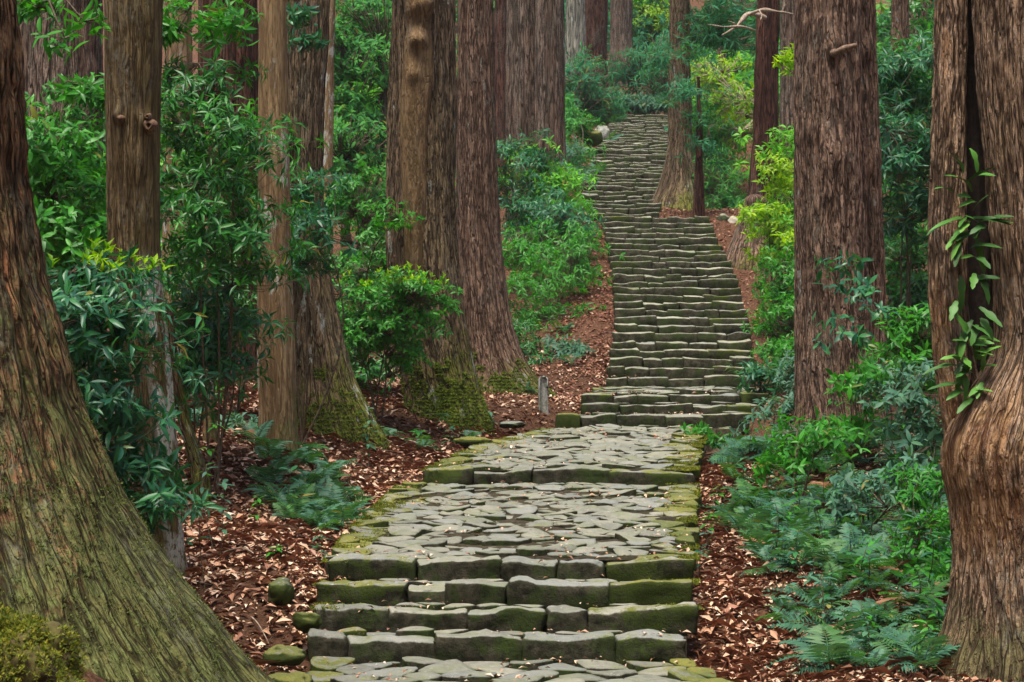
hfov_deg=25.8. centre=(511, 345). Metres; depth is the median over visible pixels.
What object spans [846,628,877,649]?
fern
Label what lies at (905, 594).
fern
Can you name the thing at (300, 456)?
fern
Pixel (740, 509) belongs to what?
fern
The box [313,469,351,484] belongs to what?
fern
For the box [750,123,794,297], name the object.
shrub
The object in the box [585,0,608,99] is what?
cedar tree
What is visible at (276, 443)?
fern
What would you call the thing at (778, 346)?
shrub
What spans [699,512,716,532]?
seedling
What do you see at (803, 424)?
fern
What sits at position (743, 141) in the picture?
shrub
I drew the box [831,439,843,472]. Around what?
seedling
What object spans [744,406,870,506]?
shrub
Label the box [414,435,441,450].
fern
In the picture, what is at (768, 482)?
fern
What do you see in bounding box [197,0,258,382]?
cedar tree
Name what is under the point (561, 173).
shrub
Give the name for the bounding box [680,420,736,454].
shrub
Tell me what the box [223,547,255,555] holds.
stick
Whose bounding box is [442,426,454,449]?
seedling
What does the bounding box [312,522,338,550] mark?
seedling
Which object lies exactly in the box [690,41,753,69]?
shrub
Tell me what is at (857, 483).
shrub
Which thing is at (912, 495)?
shrub
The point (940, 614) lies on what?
fern
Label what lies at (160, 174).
shrub
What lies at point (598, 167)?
fern
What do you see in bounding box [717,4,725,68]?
cedar tree
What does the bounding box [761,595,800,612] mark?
fern
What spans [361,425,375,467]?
seedling
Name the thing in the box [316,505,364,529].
fern
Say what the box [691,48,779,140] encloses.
shrub
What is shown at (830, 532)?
fern
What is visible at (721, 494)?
seedling
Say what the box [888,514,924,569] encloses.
seedling
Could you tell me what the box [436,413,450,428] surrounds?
seedling
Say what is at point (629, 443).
stone pavement
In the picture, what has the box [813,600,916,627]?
fern
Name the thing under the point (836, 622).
fern
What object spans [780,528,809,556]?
fern
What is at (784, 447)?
fern
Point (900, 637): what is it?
fern
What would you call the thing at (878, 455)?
seedling
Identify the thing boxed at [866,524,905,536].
fern
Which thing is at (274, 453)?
fern
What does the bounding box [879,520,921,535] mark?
fern
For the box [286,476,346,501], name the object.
fern
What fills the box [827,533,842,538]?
fern
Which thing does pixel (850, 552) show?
seedling
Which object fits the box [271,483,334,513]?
fern
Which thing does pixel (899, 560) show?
fern
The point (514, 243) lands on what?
shrub
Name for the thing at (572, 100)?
shrub
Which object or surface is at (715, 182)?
shrub
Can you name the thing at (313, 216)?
shrub
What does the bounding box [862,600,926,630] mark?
fern
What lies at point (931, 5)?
shrub
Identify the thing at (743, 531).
fern
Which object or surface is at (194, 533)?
leaf litter
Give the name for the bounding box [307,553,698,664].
stone steps
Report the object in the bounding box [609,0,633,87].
cedar tree
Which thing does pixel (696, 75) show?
shrub
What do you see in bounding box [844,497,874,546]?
seedling
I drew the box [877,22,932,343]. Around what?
shrub
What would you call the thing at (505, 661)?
fallen leaves
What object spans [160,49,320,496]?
shrub
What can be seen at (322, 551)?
seedling
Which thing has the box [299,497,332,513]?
fern
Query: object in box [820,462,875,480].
fern
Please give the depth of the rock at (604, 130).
62.37 m
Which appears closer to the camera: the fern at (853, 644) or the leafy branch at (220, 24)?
the fern at (853, 644)
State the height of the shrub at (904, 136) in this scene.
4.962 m
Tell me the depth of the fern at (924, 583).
16.33 m
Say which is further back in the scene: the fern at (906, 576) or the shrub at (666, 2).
the shrub at (666, 2)
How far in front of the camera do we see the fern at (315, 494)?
19.60 m
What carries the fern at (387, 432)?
on the ground
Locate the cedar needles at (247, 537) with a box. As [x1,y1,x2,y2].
[106,379,553,672]
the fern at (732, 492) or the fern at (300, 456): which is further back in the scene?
the fern at (732, 492)
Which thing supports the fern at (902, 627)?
on the ground
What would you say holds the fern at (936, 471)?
on the ground
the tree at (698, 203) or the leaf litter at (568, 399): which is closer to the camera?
the leaf litter at (568, 399)
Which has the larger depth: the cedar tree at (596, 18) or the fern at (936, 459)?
the cedar tree at (596, 18)
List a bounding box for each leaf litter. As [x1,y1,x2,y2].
[96,412,422,674]
[221,342,611,467]
[486,129,790,422]
[554,156,614,399]
[555,207,790,420]
[660,142,789,422]
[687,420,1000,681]
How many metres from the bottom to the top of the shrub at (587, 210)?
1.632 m
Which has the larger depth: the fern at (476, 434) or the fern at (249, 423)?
the fern at (476, 434)
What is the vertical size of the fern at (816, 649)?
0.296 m
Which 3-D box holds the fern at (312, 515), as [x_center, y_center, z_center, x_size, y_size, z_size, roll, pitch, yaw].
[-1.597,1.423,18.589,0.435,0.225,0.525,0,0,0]
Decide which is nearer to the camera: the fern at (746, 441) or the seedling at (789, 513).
the seedling at (789, 513)
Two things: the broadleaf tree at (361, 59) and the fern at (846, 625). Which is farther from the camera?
the broadleaf tree at (361, 59)
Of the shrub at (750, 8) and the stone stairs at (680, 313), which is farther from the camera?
the shrub at (750, 8)
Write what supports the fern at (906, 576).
on the ground
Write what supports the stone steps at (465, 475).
on the ground
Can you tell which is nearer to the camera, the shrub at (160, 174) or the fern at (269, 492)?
the fern at (269, 492)
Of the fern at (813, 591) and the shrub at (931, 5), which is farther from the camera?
the shrub at (931, 5)
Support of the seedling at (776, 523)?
on the ground
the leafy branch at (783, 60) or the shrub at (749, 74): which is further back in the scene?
the shrub at (749, 74)
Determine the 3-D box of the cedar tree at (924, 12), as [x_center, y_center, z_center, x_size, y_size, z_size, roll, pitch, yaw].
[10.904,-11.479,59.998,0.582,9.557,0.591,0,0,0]
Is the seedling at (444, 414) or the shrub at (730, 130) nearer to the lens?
the seedling at (444, 414)
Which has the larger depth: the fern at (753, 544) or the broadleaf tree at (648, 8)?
the broadleaf tree at (648, 8)
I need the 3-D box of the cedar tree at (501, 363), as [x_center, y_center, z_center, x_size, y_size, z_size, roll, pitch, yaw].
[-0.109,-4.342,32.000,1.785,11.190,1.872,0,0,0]
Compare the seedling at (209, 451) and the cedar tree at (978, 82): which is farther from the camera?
the seedling at (209, 451)
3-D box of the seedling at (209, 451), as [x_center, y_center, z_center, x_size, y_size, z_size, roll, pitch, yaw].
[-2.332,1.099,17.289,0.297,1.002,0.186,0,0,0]
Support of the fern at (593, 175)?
on the ground
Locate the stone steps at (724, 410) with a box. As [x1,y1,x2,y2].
[555,392,768,429]
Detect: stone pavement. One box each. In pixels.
[304,656,732,681]
[325,481,701,572]
[436,423,745,480]
[584,386,769,396]
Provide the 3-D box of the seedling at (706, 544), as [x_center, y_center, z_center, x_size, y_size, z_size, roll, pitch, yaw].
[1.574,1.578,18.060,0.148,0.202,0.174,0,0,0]
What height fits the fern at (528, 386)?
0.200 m
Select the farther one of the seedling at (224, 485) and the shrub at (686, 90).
the shrub at (686, 90)
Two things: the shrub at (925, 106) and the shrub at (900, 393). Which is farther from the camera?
the shrub at (925, 106)
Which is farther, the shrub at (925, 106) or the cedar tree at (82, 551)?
the shrub at (925, 106)
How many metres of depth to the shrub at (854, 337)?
22.21 m
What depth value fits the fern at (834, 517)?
19.33 m
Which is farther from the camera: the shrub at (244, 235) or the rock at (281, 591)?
the shrub at (244, 235)
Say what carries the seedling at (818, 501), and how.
on the ground
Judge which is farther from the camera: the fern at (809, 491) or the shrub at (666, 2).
the shrub at (666, 2)
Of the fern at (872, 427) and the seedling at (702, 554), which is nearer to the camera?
the seedling at (702, 554)
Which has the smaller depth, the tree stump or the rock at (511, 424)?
the rock at (511, 424)
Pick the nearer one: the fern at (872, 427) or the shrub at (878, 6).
the fern at (872, 427)
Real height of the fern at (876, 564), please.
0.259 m
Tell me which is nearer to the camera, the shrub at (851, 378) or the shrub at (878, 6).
the shrub at (851, 378)
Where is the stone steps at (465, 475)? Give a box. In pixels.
[423,464,694,485]
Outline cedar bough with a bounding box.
[668,0,779,59]
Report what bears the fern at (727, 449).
on the ground
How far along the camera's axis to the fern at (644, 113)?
76.80 m
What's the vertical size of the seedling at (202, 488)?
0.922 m
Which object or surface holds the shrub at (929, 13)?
on the ground
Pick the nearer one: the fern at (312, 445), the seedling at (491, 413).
the fern at (312, 445)
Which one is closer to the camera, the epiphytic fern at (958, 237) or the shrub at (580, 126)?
the epiphytic fern at (958, 237)
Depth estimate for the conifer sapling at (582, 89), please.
69.71 m
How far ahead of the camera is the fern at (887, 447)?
21.83 m
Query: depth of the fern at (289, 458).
20.07 m
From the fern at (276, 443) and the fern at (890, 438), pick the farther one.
the fern at (890, 438)
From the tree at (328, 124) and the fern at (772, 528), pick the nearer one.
the fern at (772, 528)
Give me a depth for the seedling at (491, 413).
27.77 m
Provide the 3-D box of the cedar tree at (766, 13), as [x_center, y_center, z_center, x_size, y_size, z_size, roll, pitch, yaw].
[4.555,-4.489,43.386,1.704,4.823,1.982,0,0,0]
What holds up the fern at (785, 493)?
on the ground
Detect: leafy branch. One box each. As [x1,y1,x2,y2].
[17,0,111,63]
[162,0,264,59]
[286,0,330,54]
[771,43,793,76]
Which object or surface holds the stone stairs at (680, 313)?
on the ground
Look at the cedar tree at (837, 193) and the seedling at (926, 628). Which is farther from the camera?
the cedar tree at (837, 193)
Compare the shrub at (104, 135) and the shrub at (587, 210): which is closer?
the shrub at (587, 210)
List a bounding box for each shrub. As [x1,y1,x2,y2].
[25,72,106,329]
[28,72,106,367]
[46,237,226,541]
[103,117,105,154]
[103,136,196,243]
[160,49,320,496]
[160,98,328,417]
[161,252,296,467]
[162,218,257,407]
[190,406,257,431]
[251,166,357,443]
[324,159,425,386]
[329,224,387,369]
[331,260,463,424]
[333,16,390,229]
[347,344,400,396]
[359,166,385,226]
[455,0,457,29]
[496,125,605,271]
[498,135,602,216]
[501,217,617,299]
[506,214,625,339]
[511,309,566,364]
[534,196,609,264]
[541,329,595,359]
[564,0,609,50]
[565,93,580,143]
[565,101,606,164]
[565,125,575,162]
[566,136,600,189]
[604,84,667,114]
[607,9,650,60]
[608,0,699,52]
[609,0,667,14]
[624,36,745,189]
[655,51,752,130]
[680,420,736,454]
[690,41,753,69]
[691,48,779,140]
[691,87,741,197]
[692,50,755,107]
[694,48,748,73]
[695,0,756,30]
[702,88,750,139]
[705,186,744,208]
[725,357,788,396]
[728,13,778,97]
[728,350,794,436]
[731,65,753,118]
[732,69,779,180]
[734,150,794,335]
[739,241,794,393]
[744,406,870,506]
[749,224,793,332]
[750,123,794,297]
[806,461,942,536]
[812,238,898,423]
[813,362,905,460]
[847,302,937,415]
[854,351,943,499]
[854,460,951,585]
[876,0,889,19]
[876,0,934,65]
[877,1,932,55]
[877,8,933,356]
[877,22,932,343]
[878,0,934,20]
[884,208,927,358]
[885,64,932,187]
[887,0,933,28]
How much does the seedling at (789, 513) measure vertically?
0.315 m
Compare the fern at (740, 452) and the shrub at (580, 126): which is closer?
the fern at (740, 452)
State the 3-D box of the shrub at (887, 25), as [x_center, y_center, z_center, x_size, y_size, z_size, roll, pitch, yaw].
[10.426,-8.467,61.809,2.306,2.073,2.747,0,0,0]
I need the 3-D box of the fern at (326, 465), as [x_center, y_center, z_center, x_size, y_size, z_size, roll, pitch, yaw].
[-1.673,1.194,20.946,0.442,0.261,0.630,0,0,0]
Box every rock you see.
[262,644,306,666]
[267,577,294,605]
[268,671,313,681]
[291,611,321,632]
[452,436,490,446]
[499,421,525,428]
[581,129,602,146]
[595,126,609,139]
[716,213,729,220]
[728,216,737,222]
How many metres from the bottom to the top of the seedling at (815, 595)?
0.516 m
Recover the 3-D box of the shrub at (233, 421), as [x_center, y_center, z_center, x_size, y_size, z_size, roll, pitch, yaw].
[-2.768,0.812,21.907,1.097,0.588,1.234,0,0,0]
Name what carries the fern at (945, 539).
on the ground
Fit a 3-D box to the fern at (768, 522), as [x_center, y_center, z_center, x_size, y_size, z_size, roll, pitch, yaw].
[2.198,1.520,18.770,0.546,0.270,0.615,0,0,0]
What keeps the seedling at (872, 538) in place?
on the ground
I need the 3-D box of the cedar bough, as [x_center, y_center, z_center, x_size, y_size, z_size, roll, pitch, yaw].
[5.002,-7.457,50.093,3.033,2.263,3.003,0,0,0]
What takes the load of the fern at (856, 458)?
on the ground
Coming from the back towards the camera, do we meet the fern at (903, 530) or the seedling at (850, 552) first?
the fern at (903, 530)
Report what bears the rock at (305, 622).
on the ground
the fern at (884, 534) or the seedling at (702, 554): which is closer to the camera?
the seedling at (702, 554)
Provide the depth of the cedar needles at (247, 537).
19.80 m
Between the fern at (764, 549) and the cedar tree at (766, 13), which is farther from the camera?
the cedar tree at (766, 13)
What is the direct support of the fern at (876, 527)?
on the ground
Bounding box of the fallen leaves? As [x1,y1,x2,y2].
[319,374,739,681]
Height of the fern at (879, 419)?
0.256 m
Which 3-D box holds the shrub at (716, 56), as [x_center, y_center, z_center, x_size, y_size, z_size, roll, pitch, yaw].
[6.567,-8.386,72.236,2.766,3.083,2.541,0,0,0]
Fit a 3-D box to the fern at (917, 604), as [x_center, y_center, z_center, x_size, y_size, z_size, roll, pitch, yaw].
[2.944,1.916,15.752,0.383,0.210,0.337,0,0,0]
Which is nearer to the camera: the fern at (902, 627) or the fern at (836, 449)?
the fern at (902, 627)
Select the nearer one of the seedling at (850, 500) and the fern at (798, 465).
the seedling at (850, 500)
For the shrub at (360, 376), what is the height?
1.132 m
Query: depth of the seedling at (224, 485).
16.86 m
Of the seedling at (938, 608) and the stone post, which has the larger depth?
the stone post
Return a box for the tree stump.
[726,193,780,270]
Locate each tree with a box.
[0,0,276,681]
[17,0,105,387]
[104,0,189,580]
[162,0,198,399]
[165,311,211,505]
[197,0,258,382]
[202,146,217,442]
[257,0,299,453]
[286,0,389,448]
[323,0,334,277]
[333,0,391,251]
[340,0,349,246]
[385,0,494,435]
[456,0,559,396]
[494,0,506,188]
[504,0,565,244]
[565,0,585,98]
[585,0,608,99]
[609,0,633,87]
[632,0,669,45]
[652,0,710,210]
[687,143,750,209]
[690,51,779,176]
[692,77,704,217]
[708,0,793,230]
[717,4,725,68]
[732,0,745,65]
[779,0,795,215]
[791,0,892,430]
[887,0,908,302]
[911,0,926,50]
[924,0,1023,681]
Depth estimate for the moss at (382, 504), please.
19.51 m
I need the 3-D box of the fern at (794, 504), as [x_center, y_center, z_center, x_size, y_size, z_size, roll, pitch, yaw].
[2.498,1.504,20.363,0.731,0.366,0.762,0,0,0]
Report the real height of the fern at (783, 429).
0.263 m
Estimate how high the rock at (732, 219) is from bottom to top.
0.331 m
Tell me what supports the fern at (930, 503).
on the ground
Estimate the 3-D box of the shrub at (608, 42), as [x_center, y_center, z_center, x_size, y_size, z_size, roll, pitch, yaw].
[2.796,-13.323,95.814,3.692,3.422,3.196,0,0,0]
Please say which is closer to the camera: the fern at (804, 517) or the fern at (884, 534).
the fern at (884, 534)
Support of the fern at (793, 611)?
on the ground
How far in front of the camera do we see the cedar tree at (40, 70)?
29.48 m
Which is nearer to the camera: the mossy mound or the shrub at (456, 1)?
the mossy mound
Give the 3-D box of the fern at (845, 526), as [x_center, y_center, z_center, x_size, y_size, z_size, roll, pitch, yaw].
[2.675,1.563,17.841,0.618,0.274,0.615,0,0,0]
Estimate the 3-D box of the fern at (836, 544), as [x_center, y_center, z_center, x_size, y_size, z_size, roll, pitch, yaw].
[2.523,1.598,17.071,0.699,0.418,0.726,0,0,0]
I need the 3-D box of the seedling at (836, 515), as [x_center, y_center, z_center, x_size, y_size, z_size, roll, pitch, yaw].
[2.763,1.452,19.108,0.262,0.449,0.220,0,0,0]
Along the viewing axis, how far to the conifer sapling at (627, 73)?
79.39 m
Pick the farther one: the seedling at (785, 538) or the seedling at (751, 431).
the seedling at (751, 431)
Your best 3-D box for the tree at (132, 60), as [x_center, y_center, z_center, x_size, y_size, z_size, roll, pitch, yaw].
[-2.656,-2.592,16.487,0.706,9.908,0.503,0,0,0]
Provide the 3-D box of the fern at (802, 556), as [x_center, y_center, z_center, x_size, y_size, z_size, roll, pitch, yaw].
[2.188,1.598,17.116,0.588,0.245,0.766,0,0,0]
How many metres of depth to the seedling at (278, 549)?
16.77 m
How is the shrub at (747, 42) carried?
on the ground
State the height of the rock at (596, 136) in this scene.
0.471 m
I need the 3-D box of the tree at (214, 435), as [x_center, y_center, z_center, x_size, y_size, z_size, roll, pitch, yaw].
[-2.751,-0.226,20.502,0.184,3.209,0.188,0,0,0]
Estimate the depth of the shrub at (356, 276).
35.48 m
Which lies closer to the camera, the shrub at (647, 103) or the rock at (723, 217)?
the rock at (723, 217)
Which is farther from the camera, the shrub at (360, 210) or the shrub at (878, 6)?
the shrub at (878, 6)
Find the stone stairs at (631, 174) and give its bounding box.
[578,114,667,222]
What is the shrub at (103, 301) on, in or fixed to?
on the ground
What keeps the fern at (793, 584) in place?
on the ground
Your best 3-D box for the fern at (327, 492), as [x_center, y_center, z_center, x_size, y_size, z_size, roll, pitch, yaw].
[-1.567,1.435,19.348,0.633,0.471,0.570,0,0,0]
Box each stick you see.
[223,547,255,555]
[250,616,268,643]
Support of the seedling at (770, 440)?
on the ground
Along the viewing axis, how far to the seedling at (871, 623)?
15.12 m
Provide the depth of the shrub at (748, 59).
68.31 m
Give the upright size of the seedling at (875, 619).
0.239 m
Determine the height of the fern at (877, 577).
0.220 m
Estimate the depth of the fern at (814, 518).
19.43 m
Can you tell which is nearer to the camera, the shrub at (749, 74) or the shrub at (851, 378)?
the shrub at (851, 378)
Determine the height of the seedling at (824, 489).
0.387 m
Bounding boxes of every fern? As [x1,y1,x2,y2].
[231,420,273,441]
[236,421,263,436]
[237,438,291,449]
[242,482,306,509]
[244,458,294,482]
[252,446,292,459]
[264,455,304,477]
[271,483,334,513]
[271,496,308,519]
[274,446,315,473]
[279,479,321,496]
[283,451,325,464]
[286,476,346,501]
[287,468,324,484]
[292,503,342,528]
[293,463,343,482]
[297,442,329,451]
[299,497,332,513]
[310,483,366,508]
[313,447,357,471]
[313,459,353,478]
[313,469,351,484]
[313,497,374,519]
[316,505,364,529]
[318,501,375,522]
[330,479,370,501]
[381,426,405,440]
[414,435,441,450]
[456,430,485,436]
[517,381,537,391]
[549,320,574,334]
[552,353,584,364]
[582,170,601,180]
[583,162,606,171]
[597,114,628,123]
[602,130,623,142]
[626,110,655,114]
[699,505,774,530]
[705,477,776,512]
[707,436,768,463]
[708,442,755,462]
[709,463,754,485]
[712,498,754,514]
[720,435,743,449]
[721,434,798,453]
[721,455,744,469]
[724,487,748,504]
[733,506,754,518]
[737,491,779,512]
[737,521,814,553]
[737,529,773,542]
[738,533,790,555]
[739,560,799,577]
[740,490,808,503]
[741,495,820,517]
[744,480,812,497]
[746,437,796,459]
[746,545,789,563]
[748,513,789,530]
[751,524,761,529]
[753,475,781,485]
[755,604,837,623]
[758,491,821,520]
[759,523,813,535]
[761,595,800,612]
[762,506,828,533]
[762,538,834,567]
[762,623,881,674]
[763,507,821,534]
[763,581,850,615]
[765,582,819,599]
[767,606,893,644]
[768,423,802,436]
[772,450,824,472]
[778,475,812,487]
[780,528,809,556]
[783,448,848,473]
[784,422,816,436]
[787,497,830,514]
[787,541,866,561]
[793,484,839,500]
[797,437,848,474]
[797,574,863,605]
[798,529,889,569]
[800,508,829,523]
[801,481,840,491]
[809,640,871,670]
[810,549,912,575]
[811,526,850,538]
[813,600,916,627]
[814,515,898,544]
[815,613,841,628]
[816,561,866,590]
[819,513,857,528]
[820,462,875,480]
[821,442,853,453]
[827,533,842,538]
[833,505,898,528]
[835,522,882,548]
[842,445,872,463]
[842,648,901,667]
[844,622,915,657]
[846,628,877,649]
[847,504,898,527]
[848,568,900,591]
[849,423,877,447]
[855,532,889,548]
[859,427,904,449]
[860,597,898,612]
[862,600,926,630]
[863,440,904,465]
[863,630,946,664]
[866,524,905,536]
[867,417,921,438]
[867,543,917,557]
[867,576,949,618]
[867,634,960,681]
[869,413,899,438]
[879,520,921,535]
[879,536,923,546]
[880,623,912,640]
[883,557,937,573]
[884,480,914,503]
[888,520,922,538]
[888,565,935,585]
[896,635,936,653]
[899,579,948,593]
[904,619,942,644]
[906,601,946,622]
[907,480,947,517]
[921,596,945,623]
[922,148,1013,413]
[924,561,950,581]
[927,530,949,550]
[930,451,940,469]
[933,464,940,482]
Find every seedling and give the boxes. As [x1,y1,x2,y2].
[183,480,195,573]
[189,462,217,588]
[192,423,226,547]
[213,479,234,555]
[250,495,266,523]
[266,545,282,559]
[278,465,304,501]
[309,543,328,568]
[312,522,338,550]
[358,406,380,467]
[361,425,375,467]
[409,428,426,445]
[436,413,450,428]
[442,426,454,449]
[488,411,497,428]
[695,549,709,574]
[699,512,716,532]
[699,529,712,549]
[710,484,725,504]
[736,443,752,483]
[742,414,764,459]
[750,488,768,508]
[760,490,776,515]
[763,499,788,548]
[764,472,774,496]
[765,427,776,467]
[766,516,785,533]
[767,537,789,567]
[776,448,786,489]
[779,502,799,523]
[786,528,805,575]
[790,478,807,510]
[803,498,829,547]
[803,561,821,598]
[805,504,825,537]
[808,575,836,643]
[812,521,832,539]
[815,481,829,513]
[818,603,836,624]
[822,489,839,527]
[823,573,839,620]
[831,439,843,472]
[841,525,860,566]
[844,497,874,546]
[847,541,876,589]
[847,605,879,651]
[848,505,869,537]
[860,535,887,556]
[860,557,879,601]
[862,601,879,625]
[862,615,883,639]
[863,489,883,534]
[864,493,879,525]
[873,437,882,478]
[880,438,900,467]
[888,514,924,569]
[907,620,938,660]
[908,565,929,612]
[919,528,944,586]
[919,591,946,635]
[940,527,950,545]
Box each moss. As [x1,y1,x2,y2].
[309,428,549,609]
[646,428,711,609]
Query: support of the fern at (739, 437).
on the ground
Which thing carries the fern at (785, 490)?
on the ground
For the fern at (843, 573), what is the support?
on the ground
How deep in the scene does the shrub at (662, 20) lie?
89.77 m
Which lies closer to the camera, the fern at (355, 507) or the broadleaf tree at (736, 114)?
the fern at (355, 507)
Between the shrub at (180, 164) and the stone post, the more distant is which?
the stone post
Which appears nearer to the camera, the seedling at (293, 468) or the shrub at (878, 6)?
the seedling at (293, 468)
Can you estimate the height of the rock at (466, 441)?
0.125 m
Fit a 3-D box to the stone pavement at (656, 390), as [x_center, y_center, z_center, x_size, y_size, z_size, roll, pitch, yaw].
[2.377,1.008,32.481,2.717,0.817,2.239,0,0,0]
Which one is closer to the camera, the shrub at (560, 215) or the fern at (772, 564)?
the fern at (772, 564)
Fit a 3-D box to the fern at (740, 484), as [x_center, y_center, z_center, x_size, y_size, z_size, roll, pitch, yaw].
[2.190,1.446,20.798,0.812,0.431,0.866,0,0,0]
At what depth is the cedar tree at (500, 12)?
59.84 m
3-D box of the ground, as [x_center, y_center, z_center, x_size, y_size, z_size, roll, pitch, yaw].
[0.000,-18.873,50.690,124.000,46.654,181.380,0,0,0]
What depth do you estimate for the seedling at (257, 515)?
18.20 m
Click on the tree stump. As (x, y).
(736, 256)
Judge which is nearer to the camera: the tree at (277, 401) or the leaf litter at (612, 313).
the tree at (277, 401)
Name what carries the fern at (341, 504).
on the ground
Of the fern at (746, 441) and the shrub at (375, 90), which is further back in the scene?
the shrub at (375, 90)
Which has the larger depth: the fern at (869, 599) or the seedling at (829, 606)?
the fern at (869, 599)
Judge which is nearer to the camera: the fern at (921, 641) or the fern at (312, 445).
the fern at (921, 641)
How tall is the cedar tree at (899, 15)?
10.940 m
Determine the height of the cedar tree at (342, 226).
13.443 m
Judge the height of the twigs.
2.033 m
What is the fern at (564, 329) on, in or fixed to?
on the ground
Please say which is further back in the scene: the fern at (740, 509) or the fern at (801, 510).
the fern at (740, 509)
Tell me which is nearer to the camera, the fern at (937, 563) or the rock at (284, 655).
the rock at (284, 655)
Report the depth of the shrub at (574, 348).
35.20 m
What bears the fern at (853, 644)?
on the ground
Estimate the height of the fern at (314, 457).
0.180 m
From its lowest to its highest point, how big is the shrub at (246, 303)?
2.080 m
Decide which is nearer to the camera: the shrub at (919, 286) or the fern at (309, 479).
the fern at (309, 479)
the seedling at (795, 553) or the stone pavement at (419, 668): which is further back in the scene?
the seedling at (795, 553)
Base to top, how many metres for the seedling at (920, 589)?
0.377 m
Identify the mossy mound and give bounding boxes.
[0,601,88,681]
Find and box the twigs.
[125,402,946,681]
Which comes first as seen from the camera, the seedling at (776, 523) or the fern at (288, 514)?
the seedling at (776, 523)
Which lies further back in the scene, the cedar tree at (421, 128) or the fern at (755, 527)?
the cedar tree at (421, 128)
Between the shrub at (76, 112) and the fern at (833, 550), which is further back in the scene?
the shrub at (76, 112)
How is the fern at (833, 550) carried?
on the ground
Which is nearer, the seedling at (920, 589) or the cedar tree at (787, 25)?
the seedling at (920, 589)
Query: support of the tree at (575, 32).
on the ground
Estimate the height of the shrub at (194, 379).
1.984 m
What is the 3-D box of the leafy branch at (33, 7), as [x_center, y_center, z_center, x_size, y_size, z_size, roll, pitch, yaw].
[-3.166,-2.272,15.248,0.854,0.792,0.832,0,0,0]
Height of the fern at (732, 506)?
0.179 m
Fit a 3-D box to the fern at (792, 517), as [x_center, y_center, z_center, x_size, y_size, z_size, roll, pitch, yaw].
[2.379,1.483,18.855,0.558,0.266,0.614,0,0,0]
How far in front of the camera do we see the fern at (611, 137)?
63.98 m
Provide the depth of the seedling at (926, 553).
16.26 m
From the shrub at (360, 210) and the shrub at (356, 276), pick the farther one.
the shrub at (356, 276)
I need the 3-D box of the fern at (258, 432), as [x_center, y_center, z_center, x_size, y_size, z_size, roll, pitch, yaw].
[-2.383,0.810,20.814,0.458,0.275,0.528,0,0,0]
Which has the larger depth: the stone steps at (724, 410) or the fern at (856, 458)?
the stone steps at (724, 410)
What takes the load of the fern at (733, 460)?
on the ground
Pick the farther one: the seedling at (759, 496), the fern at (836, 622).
the seedling at (759, 496)
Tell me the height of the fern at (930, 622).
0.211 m
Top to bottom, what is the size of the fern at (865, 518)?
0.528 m
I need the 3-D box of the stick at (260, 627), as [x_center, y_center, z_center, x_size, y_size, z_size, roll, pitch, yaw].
[-1.752,1.972,15.550,0.166,0.156,0.305,0,0,0]
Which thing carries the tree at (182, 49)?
on the ground
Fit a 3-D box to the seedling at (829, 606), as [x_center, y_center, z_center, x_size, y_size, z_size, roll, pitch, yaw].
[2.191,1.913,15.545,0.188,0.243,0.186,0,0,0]
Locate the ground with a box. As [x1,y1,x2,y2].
[79,0,958,681]
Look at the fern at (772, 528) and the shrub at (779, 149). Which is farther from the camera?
the shrub at (779, 149)
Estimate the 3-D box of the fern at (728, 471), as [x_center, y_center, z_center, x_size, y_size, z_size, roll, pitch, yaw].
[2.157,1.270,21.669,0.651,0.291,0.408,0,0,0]
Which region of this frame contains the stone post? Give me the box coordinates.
[538,376,548,413]
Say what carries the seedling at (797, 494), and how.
on the ground
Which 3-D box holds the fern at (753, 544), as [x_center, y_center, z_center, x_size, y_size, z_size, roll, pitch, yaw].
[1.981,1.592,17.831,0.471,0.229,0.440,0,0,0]
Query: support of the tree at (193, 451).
on the ground
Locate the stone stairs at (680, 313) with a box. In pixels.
[593,216,755,387]
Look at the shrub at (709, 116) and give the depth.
51.99 m
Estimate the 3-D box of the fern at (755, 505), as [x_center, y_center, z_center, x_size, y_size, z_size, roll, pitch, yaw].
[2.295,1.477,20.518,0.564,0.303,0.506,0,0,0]
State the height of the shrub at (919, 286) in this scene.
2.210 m
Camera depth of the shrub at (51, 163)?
18.14 m
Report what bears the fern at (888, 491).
on the ground
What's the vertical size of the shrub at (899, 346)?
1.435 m
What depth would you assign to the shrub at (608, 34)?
90.80 m
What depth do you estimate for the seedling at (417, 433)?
24.45 m
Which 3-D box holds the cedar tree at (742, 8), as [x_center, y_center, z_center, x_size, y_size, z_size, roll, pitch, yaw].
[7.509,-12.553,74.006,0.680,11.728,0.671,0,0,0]
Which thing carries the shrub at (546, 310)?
on the ground
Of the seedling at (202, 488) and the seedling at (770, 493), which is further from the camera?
the seedling at (770, 493)
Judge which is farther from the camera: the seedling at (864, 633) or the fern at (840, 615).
the fern at (840, 615)
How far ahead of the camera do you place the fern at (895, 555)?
17.44 m
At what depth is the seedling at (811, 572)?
16.31 m
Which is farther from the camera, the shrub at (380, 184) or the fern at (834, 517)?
the shrub at (380, 184)
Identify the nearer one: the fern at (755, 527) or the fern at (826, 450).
the fern at (755, 527)
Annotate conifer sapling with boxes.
[565,41,632,121]
[607,27,716,99]
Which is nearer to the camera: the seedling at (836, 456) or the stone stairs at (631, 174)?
the seedling at (836, 456)
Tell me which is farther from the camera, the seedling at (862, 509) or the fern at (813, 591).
the seedling at (862, 509)
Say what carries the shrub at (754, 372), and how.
on the ground
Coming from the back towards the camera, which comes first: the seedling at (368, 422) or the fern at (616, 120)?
the fern at (616, 120)

